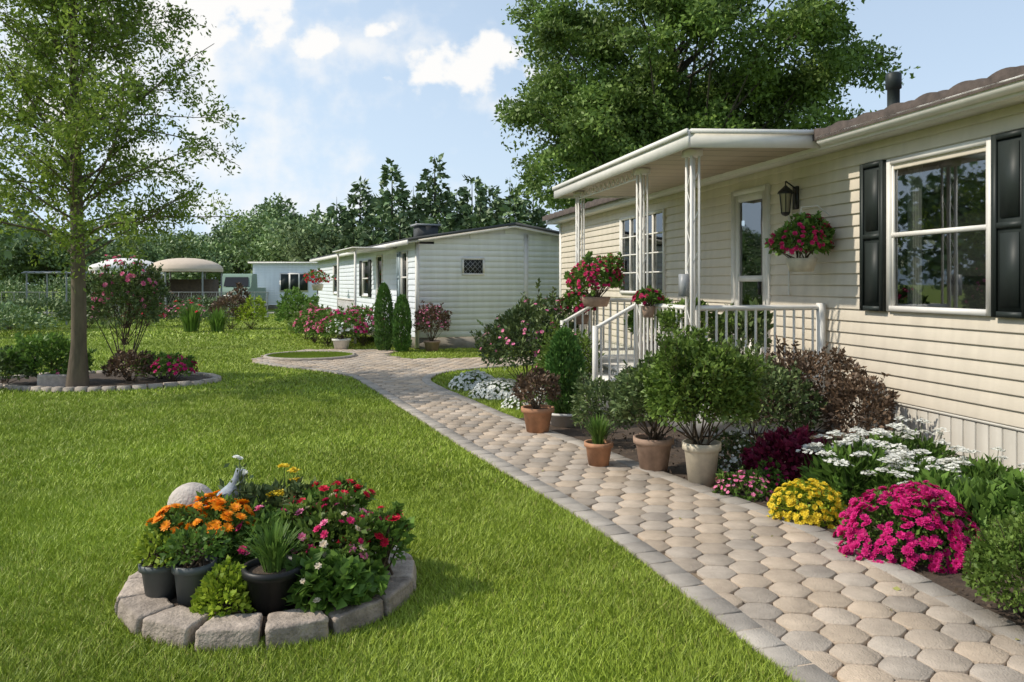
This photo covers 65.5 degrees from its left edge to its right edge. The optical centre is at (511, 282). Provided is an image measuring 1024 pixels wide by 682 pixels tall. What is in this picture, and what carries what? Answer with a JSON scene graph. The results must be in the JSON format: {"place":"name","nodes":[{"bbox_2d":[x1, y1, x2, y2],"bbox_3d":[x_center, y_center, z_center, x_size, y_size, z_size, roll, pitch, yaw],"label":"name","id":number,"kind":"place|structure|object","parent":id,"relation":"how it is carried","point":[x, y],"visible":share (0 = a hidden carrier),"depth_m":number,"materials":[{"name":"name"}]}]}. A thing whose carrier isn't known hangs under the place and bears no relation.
{"place":"outdoors","nodes":[
{"label":"outdoors","id":0,"kind":"place"},
{"bbox_2d":[0,372,209,387],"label":"bed soil","id":1,"kind":"structure","parent":0,"point":[98,379],"depth_m":13.64,"materials":[{"name":"soil"}]},
{"bbox_2d":[0,344,39,383],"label":"leafy shrub","id":2,"kind":"object","parent":1,"relation":"on","point":[5,370],"visible":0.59,"depth_m":12.79,"materials":[{"name":"green plant"}]},
{"bbox_2d":[0,332,96,377],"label":"leafy shrub","id":3,"kind":"object","parent":1,"relation":"on","point":[49,344],"visible":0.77,"depth_m":13.00,"materials":[{"name":"green plant"}]},
{"bbox_2d":[37,373,66,386],"bbox_3d":[-7.399,1.600,12.945,0.526,0.258,0.315,0,0,-23],"label":"garden rock","id":4,"kind":"object","parent":1,"relation":"on","point":[51,380],"visible":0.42,"depth_m":12.80,"materials":[{"name":"stone"}]},
{"bbox_2d":[70,254,170,376],"bbox_3d":[-6.870,0.583,14.117,1.420,2.246,1.748,0,0,0],"label":"rose bush","id":5,"kind":"object","parent":1,"relation":"on","point":[128,291],"visible":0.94,"depth_m":14.02,"materials":[{"name":"green plant"}]},
{"bbox_2d":[0,0,254,386],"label":"birch tree","id":6,"kind":"object","parent":1,"relation":"on","point":[71,135],"visible":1,"depth_m":12.51,"materials":[{"name":"green plant"}]},
{"bbox_2d":[100,348,158,380],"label":"leafy shrub","id":7,"kind":"object","parent":1,"relation":"on","point":[116,363],"visible":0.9,"depth_m":13.40,"materials":[{"name":"red plant"}]},
{"bbox_2d":[130,351,193,378],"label":"leafy shrub","id":8,"kind":"object","parent":1,"relation":"on","point":[155,358],"visible":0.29,"depth_m":13.71,"materials":[{"name":"green plant"}]},
{"bbox_2d":[150,352,197,381],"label":"pink flowers","id":9,"kind":"object","parent":1,"relation":"on","point":[164,358],"visible":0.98,"depth_m":13.40,"materials":[{"name":"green plant"}]},
{"bbox_2d":[204,306,233,331],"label":"ornamental grass","id":10,"kind":"object","parent":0,"point":[216,321],"depth_m":27.43,"materials":[{"name":"green plant"}]},
{"bbox_2d":[0,285,787,681],"bbox_3d":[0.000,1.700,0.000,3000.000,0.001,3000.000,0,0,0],"label":"ground lawn","id":11,"kind":"structure","parent":0,"point":[174,333],"depth_m":5.68,"materials":[{"name":"plant"}]},
{"bbox_2d":[0,187,51,265],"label":"side tree row","id":12,"kind":"object","parent":11,"relation":"on","point":[7,252],"visible":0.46,"depth_m":34.36,"materials":[{"name":"green plant"}]},
{"bbox_2d":[0,370,221,391],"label":"flower bed kerb","id":13,"kind":"structure","parent":11,"relation":"on","point":[212,378],"depth_m":12.71,"materials":[{"name":"stone"}]},
{"bbox_2d":[0,271,245,328],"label":"background shrubs","id":14,"kind":"object","parent":11,"relation":"on","point":[24,315],"visible":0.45,"depth_m":28.62,"materials":[{"name":"green plant"}]},
{"bbox_2d":[161,296,208,323],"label":"garden flowers","id":15,"kind":"object","parent":11,"relation":"on","point":[170,314],"visible":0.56,"depth_m":30.71,"materials":[{"name":"green plant"}]},
{"bbox_2d":[0,192,372,299],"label":"distant tree row","id":16,"kind":"object","parent":11,"relation":"on","point":[228,248],"visible":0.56,"depth_m":63.68,"materials":[{"name":"green plant"}]},
{"bbox_2d":[153,258,222,312],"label":"garden pavilion","id":17,"kind":"structure","parent":11,"relation":"on","point":[199,286],"depth_m":42.64,"materials":[{"name":"tan canvas"},{"name":"grey metal"}]},
{"bbox_2d":[174,298,209,331],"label":"ornamental grass","id":18,"kind":"object","parent":11,"relation":"on","point":[189,318],"depth_m":27.60,"materials":[{"name":"green plant"}]},
{"bbox_2d":[207,282,254,328],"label":"burgundy shrub","id":19,"kind":"object","parent":11,"relation":"on","point":[227,301],"visible":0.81,"depth_m":29.35,"materials":[{"name":"red plant"}]},
{"bbox_2d":[219,274,265,307],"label":"parked truck","id":20,"kind":"object","parent":11,"relation":"on","point":[230,281],"visible":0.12,"depth_m":47.08,"materials":[{"name":"green metal"}]},
{"bbox_2d":[234,294,269,328],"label":"lime shrub","id":21,"kind":"object","parent":11,"relation":"on","point":[260,310],"visible":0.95,"depth_m":29.16,"materials":[{"name":"green plant"}]},
{"bbox_2d":[170,547,342,635],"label":"flower bed soil","id":22,"kind":"structure","parent":11,"relation":"on","point":[174,601],"depth_m":3.98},
{"bbox_2d":[130,528,192,600],"bbox_3d":[-1.819,1.457,4.117,0.342,0.366,0.315,0,0,0],"label":"grey flower pot","id":23,"kind":"object","parent":22,"relation":"on","point":[158,578],"visible":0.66,"depth_m":4.06,"materials":[{"name":"plastic"}]},
{"bbox_2d":[144,503,207,551],"bbox_3d":[-1.803,1.324,4.279,0.341,0.282,0.323,0,0,0],"label":"marigold","id":24,"kind":"object","parent":23,"relation":"in","point":[167,517],"visible":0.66,"depth_m":4.23,"materials":[{"name":"orange plant"}]},
{"bbox_2d":[167,482,213,551],"bbox_3d":[-1.860,1.400,4.620,0.259,0.480,0.259,0,0,0],"label":"stone ball ornament","id":25,"kind":"object","parent":22,"relation":"on","point":[185,494],"visible":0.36,"depth_m":4.54,"materials":[{"name":"stone"}]},
{"bbox_2d":[155,524,231,607],"bbox_3d":[-1.622,1.438,4.058,0.364,0.405,0.293,0,0,0],"label":"grey flower pot","id":26,"kind":"object","parent":22,"relation":"on","point":[188,572],"visible":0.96,"depth_m":4.00,"materials":[{"name":"plastic"}]},
{"bbox_2d":[173,490,262,563],"bbox_3d":[-1.602,1.322,4.353,0.509,0.405,0.480,0,0,0],"label":"marigold","id":27,"kind":"object","parent":26,"relation":"in","point":[218,510],"visible":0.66,"depth_m":4.29,"materials":[{"name":"orange plant"}]},
{"bbox_2d":[189,555,256,619],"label":"lime plant","id":28,"kind":"object","parent":22,"relation":"on","point":[225,582],"visible":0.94,"depth_m":3.90,"materials":[{"name":"green plant"}]},
{"bbox_2d":[216,468,244,557],"bbox_3d":[-1.689,1.343,4.680,0.261,0.515,0.150,0,0,0],"label":"bird figurine","id":29,"kind":"object","parent":22,"relation":"on","point":[228,488],"visible":0.27,"depth_m":4.65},
{"bbox_2d":[223,455,256,512],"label":"white flower","id":30,"kind":"object","parent":22,"relation":"on","point":[244,473],"visible":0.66,"depth_m":4.62,"materials":[{"name":"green plant"}]},
{"bbox_2d":[225,497,303,562],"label":"pink flowers","id":31,"kind":"object","parent":22,"relation":"on","point":[268,513],"visible":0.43,"depth_m":4.26,"materials":[{"name":"green plant"}]},
{"bbox_2d":[234,517,308,615],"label":"black pot plant","id":32,"kind":"object","parent":22,"relation":"on","point":[268,577],"visible":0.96,"depth_m":3.93,"materials":[{"name":"green plant"}]},
{"bbox_2d":[216,474,333,524],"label":"green foliage","id":33,"kind":"object","parent":22,"relation":"on","point":[262,490],"visible":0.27,"depth_m":4.64,"materials":[{"name":"green plant"}]},
{"bbox_2d":[276,490,390,559],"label":"pink flowers","id":34,"kind":"object","parent":22,"relation":"on","point":[323,526],"visible":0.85,"depth_m":4.24,"materials":[{"name":"green plant"}]},
{"bbox_2d":[289,475,377,549],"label":"red geranium","id":35,"kind":"object","parent":22,"relation":"on","point":[359,492],"visible":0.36,"depth_m":4.62,"materials":[{"name":"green plant"}]},
{"bbox_2d":[281,546,389,616],"bbox_3d":[-0.932,1.490,4.041,0.632,0.335,0.434,0,0,-15],"label":"strawberry foliage","id":36,"kind":"object","parent":22,"relation":"on","point":[332,574],"visible":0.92,"depth_m":3.94,"materials":[{"name":"green plant"}]},
{"bbox_2d":[336,500,416,574],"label":"red flowers","id":37,"kind":"object","parent":22,"relation":"on","point":[386,527],"visible":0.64,"depth_m":4.32,"materials":[{"name":"green plant"}]},
{"bbox_2d":[115,545,416,651],"bbox_3d":[-1.321,1.654,4.423,1.590,0.121,1.503,0,0,0],"label":"stone ring edging","id":38,"kind":"object","parent":11,"relation":"on","point":[138,609],"visible":0.45,"depth_m":3.83,"materials":[{"name":"stone"}]},
{"bbox_2d":[248,262,317,309],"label":"distant mobile home","id":39,"kind":"object","parent":11,"relation":"on","point":[275,279],"visible":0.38,"depth_m":51.09,"materials":[{"name":"white"}]},
{"bbox_2d":[280,273,307,291],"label":"window","id":40,"kind":"structure","parent":39,"relation":"in","point":[287,280],"depth_m":51.09,"materials":[{"name":"glass"}]},
{"bbox_2d":[274,286,319,332],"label":"green shrub","id":41,"kind":"object","parent":11,"relation":"on","point":[285,307],"visible":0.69,"depth_m":26.93,"materials":[{"name":"green plant"}]},
{"bbox_2d":[263,351,356,360],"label":"island kerb","id":42,"kind":"structure","parent":11,"relation":"on","point":[265,356],"depth_m":17.41,"materials":[{"name":"stone"}]},
{"bbox_2d":[292,301,334,342],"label":"pink flowering shrub","id":43,"kind":"object","parent":11,"relation":"on","point":[300,325],"visible":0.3,"depth_m":22.51,"materials":[{"name":"green plant"}]},
{"bbox_2d":[302,305,343,344],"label":"pink flowering shrub","id":44,"kind":"object","parent":11,"relation":"on","point":[309,317],"visible":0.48,"depth_m":21.42,"materials":[{"name":"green plant"}]},
{"bbox_2d":[325,316,354,349],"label":"potted flower","id":45,"kind":"object","parent":11,"relation":"on","point":[341,343],"visible":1,"depth_m":20.15,"materials":[{"name":"green plant"}]},
{"bbox_2d":[314,306,368,342],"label":"pink flowering shrub","id":46,"kind":"object","parent":11,"relation":"on","point":[362,324],"visible":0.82,"depth_m":20.82,"materials":[{"name":"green plant"}]},
{"bbox_2d":[342,303,386,345],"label":"pink flowering shrub","id":47,"kind":"object","parent":11,"relation":"on","point":[369,312],"visible":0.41,"depth_m":21.25,"materials":[{"name":"green plant"}]},
{"bbox_2d":[332,247,396,343],"bbox_3d":[-4.435,0.355,23.648,1.230,2.690,3.500,0,0,-22],"label":"side porch","id":48,"kind":"object","parent":11,"relation":"on","point":[343,302],"visible":0.53,"depth_m":22.85,"materials":[{"name":"white wood"}]},
{"bbox_2d":[373,282,393,349],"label":"cypress shrub","id":49,"kind":"object","parent":11,"relation":"on","point":[383,299],"visible":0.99,"depth_m":19.77,"materials":[{"name":"green plant"}]},
{"bbox_2d":[391,293,412,351],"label":"cypress shrub","id":50,"kind":"object","parent":11,"relation":"on","point":[403,340],"visible":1,"depth_m":19.57,"materials":[{"name":"green plant"}]},
{"bbox_2d":[251,153,592,304],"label":"conifer trees","id":51,"kind":"object","parent":11,"relation":"on","point":[464,216],"visible":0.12,"depth_m":57.64,"materials":[{"name":"green plant"}]},
{"bbox_2d":[413,300,453,351],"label":"potted heather","id":52,"kind":"object","parent":11,"relation":"on","point":[431,344],"visible":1,"depth_m":19.75,"materials":[{"name":"plant"}]},
{"bbox_2d":[317,228,558,349],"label":"siding walls","id":53,"kind":"structure","parent":11,"relation":"on","point":[518,262],"depth_m":21.04,"materials":[{"name":"plastic"}]},
{"bbox_2d":[303,268,335,302],"bbox_3d":[-7.135,0.604,29.184,1.106,2.391,0.922,0,0,-45],"label":"hanging basket","id":54,"kind":"object","parent":53,"relation":"attached to","point":[318,284],"visible":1,"depth_m":29.05,"materials":[{"name":"green plant"}]},
{"bbox_2d":[333,251,407,312],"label":"windows","id":55,"kind":"structure","parent":53,"relation":"attached to","point":[365,274],"depth_m":24.75,"materials":[{"name":"clear glass"}]},
{"bbox_2d":[309,222,558,261],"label":"roof","id":56,"kind":"structure","parent":53,"relation":"on","point":[424,232],"depth_m":21.15,"materials":[{"name":"metal"}]},
{"bbox_2d":[462,258,484,274],"bbox_3d":[-1.013,-0.430,20.823,0.620,0.460,0.032,0,0,-22],"label":"vent","id":57,"kind":"object","parent":53,"relation":"attached to","point":[473,266],"visible":1,"depth_m":20.82,"materials":[{"name":"black metal"}]},
{"bbox_2d":[448,370,493,390],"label":"white groundcover","id":58,"kind":"object","parent":11,"relation":"on","point":[462,379],"visible":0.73,"depth_m":12.73,"materials":[{"name":"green plant"}]},
{"bbox_2d":[468,377,519,399],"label":"white groundcover","id":59,"kind":"object","parent":11,"relation":"on","point":[496,386],"visible":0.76,"depth_m":11.71,"materials":[{"name":"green plant"}]},
{"bbox_2d":[470,278,578,387],"bbox_3d":[0.228,0.809,12.152,1.817,1.793,1.560,0,0,0],"label":"flowering shrub","id":60,"kind":"object","parent":11,"relation":"on","point":[532,316],"visible":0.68,"depth_m":11.89,"materials":[{"name":"green plant"}]},
{"bbox_2d":[492,0,920,220],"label":"deciduous tree","id":61,"kind":"object","parent":11,"relation":"on","point":[591,119],"visible":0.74,"depth_m":26.80,"materials":[{"name":"green plant"}]},
{"bbox_2d":[561,103,1023,428],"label":"siding walls","id":62,"kind":"structure","parent":11,"relation":"on","point":[971,366],"depth_m":8.72,"materials":[{"name":"plastic"}]},
{"bbox_2d":[552,128,820,198],"bbox_3d":[2.267,-1.573,11.223,2.055,0.265,5.305,0,0,-13],"label":"porch canopy","id":63,"kind":"object","parent":62,"relation":"attached to","point":[726,150],"visible":0.71,"depth_m":9.58,"materials":[{"name":"metal"}]},
{"bbox_2d":[731,183,770,356],"bbox_3d":[3.297,-0.095,10.821,0.220,2.390,0.980,0,0,-13],"label":"door","id":64,"kind":"structure","parent":62,"relation":"attached to","point":[756,278],"depth_m":11.04,"materials":[{"name":"white glass"}]},
{"bbox_2d":[542,65,1023,220],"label":"tiled roof","id":65,"kind":"structure","parent":62,"relation":"on","point":[1001,76],"depth_m":7.29,"materials":[{"name":"tile"}]},
{"bbox_2d":[885,71,901,106],"bbox_3d":[4.568,-2.116,9.538,0.320,0.820,0.320,0,0,-13],"label":"flue pipe","id":66,"kind":"object","parent":65,"relation":"attached to","point":[893,83],"visible":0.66,"depth_m":9.47,"materials":[{"name":"metal"}]},
{"bbox_2d":[546,74,1023,224],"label":"gutter","id":67,"kind":"object","parent":62,"relation":"on","point":[996,98],"visible":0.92,"depth_m":7.86,"materials":[{"name":"metal"}]},
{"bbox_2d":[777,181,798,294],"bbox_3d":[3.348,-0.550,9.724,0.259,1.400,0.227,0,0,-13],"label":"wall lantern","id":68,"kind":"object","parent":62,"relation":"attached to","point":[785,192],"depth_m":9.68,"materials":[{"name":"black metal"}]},
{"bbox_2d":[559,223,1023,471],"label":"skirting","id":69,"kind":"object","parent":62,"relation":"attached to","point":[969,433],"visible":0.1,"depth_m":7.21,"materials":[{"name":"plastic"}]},
{"bbox_2d":[764,205,834,271],"bbox_3d":[3.248,-0.509,9.060,0.795,0.757,0.700,0,0,0],"label":"hanging basket","id":70,"kind":"object","parent":62,"relation":"attached to","point":[809,233],"visible":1,"depth_m":8.90,"materials":[{"name":"green plant"}]},
{"bbox_2d":[619,137,990,315],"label":"windows","id":71,"kind":"structure","parent":62,"relation":"attached to","point":[938,237],"depth_m":8.05,"materials":[{"name":"clear glass"}]},
{"bbox_2d":[859,128,1023,318],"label":"shutters","id":72,"kind":"object","parent":62,"relation":"attached to","point":[1007,224],"visible":1,"depth_m":6.75,"materials":[{"name":"paint"}]},
{"bbox_2d":[0,0,1023,240],"label":"sky","id":73,"kind":"structure","parent":0,"point":[325,91],"materials":[{"name":"blue"}]},
{"bbox_2d":[252,349,1023,681],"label":"paver path","id":74,"kind":"structure","parent":0,"point":[710,539],"depth_m":4.78,"materials":[{"name":"stone"}]},
{"bbox_2d":[510,365,561,433],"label":"potted plant","id":75,"kind":"object","parent":74,"relation":"on","point":[537,417],"visible":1,"depth_m":8.90,"materials":[{"name":"red plant"}]},
{"bbox_2d":[582,412,616,466],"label":"potted grass","id":76,"kind":"object","parent":74,"relation":"on","point":[598,446],"depth_m":7.28,"materials":[{"name":"ceramic"}]},
{"bbox_2d":[608,351,709,471],"bbox_3d":[1.282,1.149,7.158,0.827,1.102,0.871,0,0,-20],"label":"potted shrub","id":77,"kind":"object","parent":74,"relation":"on","point":[653,446],"visible":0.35,"depth_m":7.08,"materials":[{"name":"green plant"}]},
{"bbox_2d":[521,354,829,435],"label":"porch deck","id":78,"kind":"structure","parent":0,"point":[621,365],"depth_m":9.08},
{"bbox_2d":[573,149,702,436],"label":"porch posts","id":79,"kind":"object","parent":78,"relation":"on","point":[684,280],"visible":0.69,"depth_m":10.19,"materials":[{"name":"metal"}]},
{"bbox_2d":[623,295,674,357],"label":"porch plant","id":80,"kind":"object","parent":78,"relation":"on","point":[631,318],"visible":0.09,"depth_m":11.77,"materials":[{"name":"plant"}]},
{"bbox_2d":[708,297,773,357],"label":"porch plant","id":81,"kind":"object","parent":78,"relation":"on","point":[760,325],"visible":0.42,"depth_m":9.35,"materials":[{"name":"plant"}]},
{"bbox_2d":[518,385,1023,627],"bbox_3d":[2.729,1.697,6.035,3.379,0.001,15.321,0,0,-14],"label":"garden soil","id":82,"kind":"structure","parent":0,"point":[938,578],"depth_m":7.25,"materials":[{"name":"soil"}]},
{"bbox_2d":[543,327,585,427],"bbox_3d":[0.634,1.106,9.501,0.518,1.188,0.519,0,0,0],"label":"potted cypress","id":83,"kind":"object","parent":82,"relation":"on","point":[564,347],"visible":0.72,"depth_m":9.35,"materials":[{"name":"plant"}]},
{"bbox_2d":[532,313,605,390],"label":"flowering shrub","id":84,"kind":"object","parent":82,"relation":"on","point":[585,342],"visible":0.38,"depth_m":11.25,"materials":[{"name":"green plant"}]},
{"bbox_2d":[569,368,636,439],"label":"leafy shrub","id":85,"kind":"object","parent":82,"relation":"on","point":[587,389],"visible":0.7,"depth_m":8.27,"materials":[{"name":"green plant"}]},
{"bbox_2d":[560,298,825,431],"bbox_3d":[2.035,0.965,10.934,2.247,1.470,4.232,0,0,-13],"label":"porch railing","id":86,"kind":"object","parent":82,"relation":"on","point":[820,308],"visible":0.51,"depth_m":9.46,"materials":[{"name":"metal"}]},
{"bbox_2d":[558,288,595,323],"bbox_3d":[1.024,0.318,12.029,0.694,0.603,0.565,0,0,0],"label":"railing flower basket","id":87,"kind":"object","parent":86,"relation":"attached to","point":[574,296],"visible":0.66,"depth_m":11.92,"materials":[{"name":"brown ceramic"}]},
{"bbox_2d":[563,251,625,306],"bbox_3d":[1.189,-0.067,11.534,0.900,0.814,0.854,0,0,0],"label":"railing flower basket","id":88,"kind":"object","parent":86,"relation":"attached to","point":[608,276],"visible":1,"depth_m":11.34,"materials":[{"name":"brown ceramic"}]},
{"bbox_2d":[631,285,664,317],"bbox_3d":[1.665,0.219,9.692,0.409,0.402,0.426,0,0,0],"label":"railing flower basket","id":89,"kind":"object","parent":86,"relation":"attached to","point":[650,296],"visible":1,"depth_m":9.64,"materials":[{"name":"brown ceramic"}]},
{"bbox_2d":[655,297,741,335],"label":"trailing vine","id":90,"kind":"object","parent":86,"relation":"hanging from","point":[667,317],"visible":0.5,"depth_m":9.17,"materials":[{"name":"green plant"}]},
{"bbox_2d":[631,323,777,486],"bbox_3d":[1.559,1.016,6.724,1.058,1.368,0.997,0,0,-26],"label":"boxwood bush","id":91,"kind":"object","parent":82,"relation":"on","point":[729,377],"visible":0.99,"depth_m":6.48,"materials":[{"name":"green plant"}]},
{"bbox_2d":[710,426,765,485],"bbox_3d":[2.007,1.492,6.946,0.678,0.469,0.624,0,0,0],"label":"white alyssum","id":92,"kind":"object","parent":82,"relation":"on","point":[735,451],"visible":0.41,"depth_m":6.89,"materials":[{"name":"green plant"}]},
{"bbox_2d":[712,466,774,501],"bbox_3d":[1.838,1.587,6.350,0.495,0.259,0.401,0,0,0],"label":"pink alyssum","id":93,"kind":"object","parent":82,"relation":"on","point":[724,485],"visible":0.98,"depth_m":6.30,"materials":[{"name":"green plant"}]},
{"bbox_2d":[749,456,789,495],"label":"magenta flowers","id":94,"kind":"object","parent":82,"relation":"on","point":[777,478],"visible":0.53,"depth_m":6.45,"materials":[{"name":"green plant"}]},
{"bbox_2d":[712,330,829,442],"bbox_3d":[2.513,1.092,7.981,1.104,1.228,1.032,0,0,-24],"label":"leafy shrub","id":95,"kind":"object","parent":82,"relation":"on","point":[773,377],"visible":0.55,"depth_m":7.76,"materials":[{"name":"green plant"}]},
{"bbox_2d":[739,425,827,487],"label":"plum foliage plant","id":96,"kind":"object","parent":82,"relation":"on","point":[780,446],"visible":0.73,"depth_m":6.58,"materials":[{"name":"purple plant"}]},
{"bbox_2d":[767,478,846,528],"bbox_3d":[2.109,1.557,5.725,0.595,0.325,0.511,0,0,0],"label":"yellow chrysanthemum","id":97,"kind":"object","parent":82,"relation":"on","point":[810,496],"visible":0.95,"depth_m":5.60,"materials":[{"name":"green plant"}]},
{"bbox_2d":[750,334,866,442],"bbox_3d":[3.003,1.119,8.216,1.289,1.173,0.958,0,0,0],"label":"burgundy shrub","id":98,"kind":"object","parent":82,"relation":"on","point":[839,360],"visible":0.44,"depth_m":8.16,"materials":[{"name":"brown plant"}]},
{"bbox_2d":[795,426,917,507],"bbox_3d":[2.734,1.449,6.307,0.994,0.603,0.875,0,0,0],"label":"white yarrow","id":99,"kind":"object","parent":82,"relation":"on","point":[841,471],"visible":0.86,"depth_m":6.20,"materials":[{"name":"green plant"}]},
{"bbox_2d":[817,360,900,448],"bbox_3d":[3.415,1.228,7.644,0.732,0.952,0.905,0,0,-24],"label":"burgundy shrub","id":100,"kind":"object","parent":82,"relation":"on","point":[850,390],"visible":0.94,"depth_m":7.62,"materials":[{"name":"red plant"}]},
{"bbox_2d":[837,415,966,481],"bbox_3d":[3.294,1.421,6.705,1.151,0.631,0.777,0,0,0],"label":"white yarrow","id":101,"kind":"object","parent":82,"relation":"on","point":[911,442],"visible":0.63,"depth_m":6.64,"materials":[{"name":"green plant"}]},
{"bbox_2d":[832,480,978,573],"bbox_3d":[2.504,1.480,5.027,0.972,0.505,0.839,0,0,0],"label":"magenta chrysanthemum","id":102,"kind":"object","parent":82,"relation":"on","point":[892,503],"visible":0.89,"depth_m":4.84,"materials":[{"name":"pink plant"}]},
{"bbox_2d":[862,448,970,516],"bbox_3d":[3.058,1.487,5.947,0.869,0.522,0.759,0,0,0],"label":"white yarrow","id":103,"kind":"object","parent":82,"relation":"on","point":[909,469],"visible":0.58,"depth_m":5.92,"materials":[{"name":"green plant"}]},
{"bbox_2d":[890,466,1023,553],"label":"leafy plant","id":104,"kind":"object","parent":82,"relation":"on","point":[982,501],"visible":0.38,"depth_m":5.12,"materials":[{"name":"green plant"}]},
{"bbox_2d":[935,447,1023,481],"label":"white yarrow","id":105,"kind":"object","parent":82,"relation":"on","point":[969,467],"visible":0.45,"depth_m":5.86,"materials":[{"name":"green plant"}]},
{"bbox_2d":[961,507,1023,622],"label":"boxwood ball","id":106,"kind":"object","parent":82,"relation":"on","point":[992,555],"visible":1,"depth_m":3.93,"materials":[{"name":"green plant"}]},
{"bbox_2d":[986,468,1023,530],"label":"leafy plant","id":107,"kind":"object","parent":82,"relation":"on","point":[1016,479],"visible":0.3,"depth_m":5.18,"materials":[{"name":"green plant"}]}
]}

